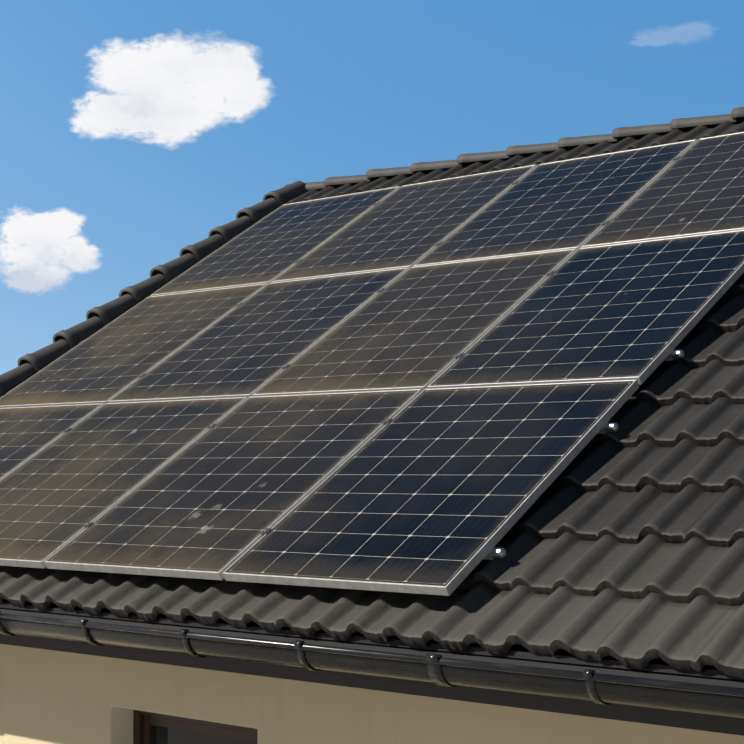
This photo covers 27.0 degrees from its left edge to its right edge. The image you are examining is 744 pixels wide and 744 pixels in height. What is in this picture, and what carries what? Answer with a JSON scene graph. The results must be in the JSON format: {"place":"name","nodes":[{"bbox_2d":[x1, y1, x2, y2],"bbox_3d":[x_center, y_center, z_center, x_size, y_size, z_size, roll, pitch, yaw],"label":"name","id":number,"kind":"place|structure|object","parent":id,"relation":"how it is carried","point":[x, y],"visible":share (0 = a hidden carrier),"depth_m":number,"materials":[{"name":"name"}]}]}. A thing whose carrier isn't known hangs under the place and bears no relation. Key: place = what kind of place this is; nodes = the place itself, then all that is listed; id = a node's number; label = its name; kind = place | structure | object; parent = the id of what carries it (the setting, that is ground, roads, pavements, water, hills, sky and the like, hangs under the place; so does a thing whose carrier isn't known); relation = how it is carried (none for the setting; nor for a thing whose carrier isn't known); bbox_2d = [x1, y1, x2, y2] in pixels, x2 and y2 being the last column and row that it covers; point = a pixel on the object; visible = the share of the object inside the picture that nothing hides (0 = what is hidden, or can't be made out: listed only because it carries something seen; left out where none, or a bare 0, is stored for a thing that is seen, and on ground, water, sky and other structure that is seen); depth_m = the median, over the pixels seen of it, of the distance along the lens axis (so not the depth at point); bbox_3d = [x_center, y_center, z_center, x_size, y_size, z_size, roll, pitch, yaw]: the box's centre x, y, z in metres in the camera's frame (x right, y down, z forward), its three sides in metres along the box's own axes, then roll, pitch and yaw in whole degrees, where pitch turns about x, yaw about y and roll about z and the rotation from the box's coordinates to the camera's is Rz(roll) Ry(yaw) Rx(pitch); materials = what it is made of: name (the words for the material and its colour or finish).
{"place":"outdoors","nodes":[
{"label":"outdoors","id":0,"kind":"place"},
{"bbox_2d":[0,208,99,292],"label":"cloud","id":1,"kind":"structure","parent":0,"point":[45,251],"depth_m":902.38,"materials":[{"name":"white"}]},
{"bbox_2d":[71,35,269,146],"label":"cloud","id":2,"kind":"structure","parent":0,"point":[174,90],"depth_m":901.48,"materials":[{"name":"white"}]},
{"bbox_2d":[0,644,743,743],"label":"house walls","id":3,"kind":"structure","parent":0,"point":[53,697],"depth_m":6.36,"materials":[{"name":"beige paint"}]},
{"bbox_2d":[133,710,257,743],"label":"window","id":4,"kind":"structure","parent":3,"relation":"attached to","point":[152,728],"depth_m":6.88,"materials":[{"name":"brown wood"}]},
{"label":"gable walls","id":5,"kind":"object","parent":3,"relation":"on","visible":0},
{"bbox_2d":[0,121,743,687],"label":"roof deck","id":6,"kind":"structure","parent":5,"relation":"on","point":[446,653],"depth_m":5.27,"materials":[{"name":"black"}]},
{"bbox_2d":[0,121,743,677],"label":"roof tiles","id":7,"kind":"object","parent":6,"relation":"on","point":[624,545],"visible":0.21,"depth_m":5.50,"materials":[{"name":"concrete"}]},
{"bbox_2d":[0,403,103,479],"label":"solar panel","id":8,"kind":"object","parent":7,"relation":"on","point":[27,433],"visible":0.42,"depth_m":8.41,"materials":[{"name":"glass"}]},
{"bbox_2d":[0,181,307,397],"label":"roof verge tiles","id":9,"kind":"object","parent":7,"relation":"attached to","point":[69,339],"visible":0.98,"depth_m":10.47,"materials":[{"name":"concrete"}]},
{"bbox_2d":[151,186,399,295],"bbox_3d":[-0.625,-0.860,10.265,1.099,0.037,1.449,-3,27,41],"label":"solar panel","id":10,"kind":"object","parent":7,"relation":"on","point":[273,245],"visible":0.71,"depth_m":10.21,"materials":[{"name":"glass"}]},
{"bbox_2d":[63,157,683,559],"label":"panel mounting clamps","id":11,"kind":"object","parent":7,"relation":"on","point":[501,553],"visible":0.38,"depth_m":6.40,"materials":[{"name":"metal"}]},
{"bbox_2d":[0,397,246,568],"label":"solar panel","id":12,"kind":"object","parent":11,"relation":"attached to","point":[57,494],"visible":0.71,"depth_m":7.53,"materials":[{"name":"glass"}]},
{"bbox_2d":[0,283,266,407],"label":"solar panel","id":13,"kind":"object","parent":11,"relation":"attached to","point":[111,360],"visible":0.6,"depth_m":9.22,"materials":[{"name":"glass"}]},
{"bbox_2d":[44,389,421,579],"bbox_3d":[-0.592,0.463,6.820,1.099,0.038,1.449,-3,27,41],"label":"solar panel","id":14,"kind":"object","parent":11,"relation":"attached to","point":[216,500],"visible":0.88,"depth_m":6.73,"materials":[{"name":"glass"}]},
{"bbox_2d":[108,267,408,402],"bbox_3d":[-0.609,-0.198,8.543,1.099,0.036,1.449,-3,27,41],"label":"solar panel","id":15,"kind":"object","parent":11,"relation":"attached to","point":[253,344],"visible":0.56,"depth_m":8.48,"materials":[{"name":"glass"}]},
{"bbox_2d":[272,165,536,282],"bbox_3d":[0.215,-0.906,9.531,1.099,0.036,1.449,-3,27,41],"label":"solar panel","id":16,"kind":"object","parent":11,"relation":"attached to","point":[407,226],"visible":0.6,"depth_m":9.48,"materials":[{"name":"glass"}]},
{"bbox_2d":[413,140,696,266],"bbox_3d":[1.056,-0.952,8.797,1.099,0.036,1.449,-3,27,41],"label":"solar panel","id":17,"kind":"object","parent":11,"relation":"attached to","point":[576,203],"visible":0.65,"depth_m":8.74,"materials":[{"name":"glass"}]},
{"bbox_2d":[427,230,743,388],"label":"solar panel","id":18,"kind":"object","parent":11,"relation":"attached to","point":[638,311],"visible":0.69,"depth_m":6.98,"materials":[{"name":"glass"}]},
{"bbox_2d":[253,249,576,395],"bbox_3d":[0.232,-0.244,7.809,1.099,0.037,1.449,-3,27,41],"label":"solar panel","id":19,"kind":"object","parent":7,"relation":"on","point":[419,327],"visible":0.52,"depth_m":7.74,"materials":[{"name":"glass"}]},
{"bbox_2d":[222,379,638,595],"bbox_3d":[0.249,0.417,6.086,1.099,0.037,1.449,-3,27,41],"label":"solar panel","id":20,"kind":"object","parent":7,"relation":"on","point":[436,491],"visible":0.94,"depth_m":5.98,"materials":[{"name":"glass"}]},
{"bbox_2d":[285,107,743,191],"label":"roof ridge tiles","id":21,"kind":"object","parent":7,"relation":"on","point":[616,135],"visible":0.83,"depth_m":10.32,"materials":[{"name":"concrete"}]},
{"bbox_2d":[581,132,743,247],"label":"solar panel","id":22,"kind":"object","parent":7,"relation":"on","point":[696,188],"visible":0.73,"depth_m":8.04,"materials":[{"name":"glass"}]},
{"bbox_2d":[0,602,743,735],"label":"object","id":23,"kind":"structure","parent":6,"relation":"attached to","point":[688,720],"depth_m":5.28,"materials":[{"name":"grey"}]},
{"bbox_2d":[0,611,612,704],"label":"gutter brackets","id":24,"kind":"object","parent":23,"relation":"attached to","point":[435,674],"visible":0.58,"depth_m":5.04,"materials":[{"name":"black metal"}]},
{"bbox_2d":[0,613,743,717],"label":"rain gutter","id":25,"kind":"object","parent":24,"relation":"attached to","point":[727,701],"visible":0.9,"depth_m":5.11,"materials":[{"name":"black metal"}]},
{"bbox_2d":[0,0,743,374],"label":"sky","id":26,"kind":"structure","parent":0,"point":[356,87],"materials":[{"name":"blue"}]}
]}

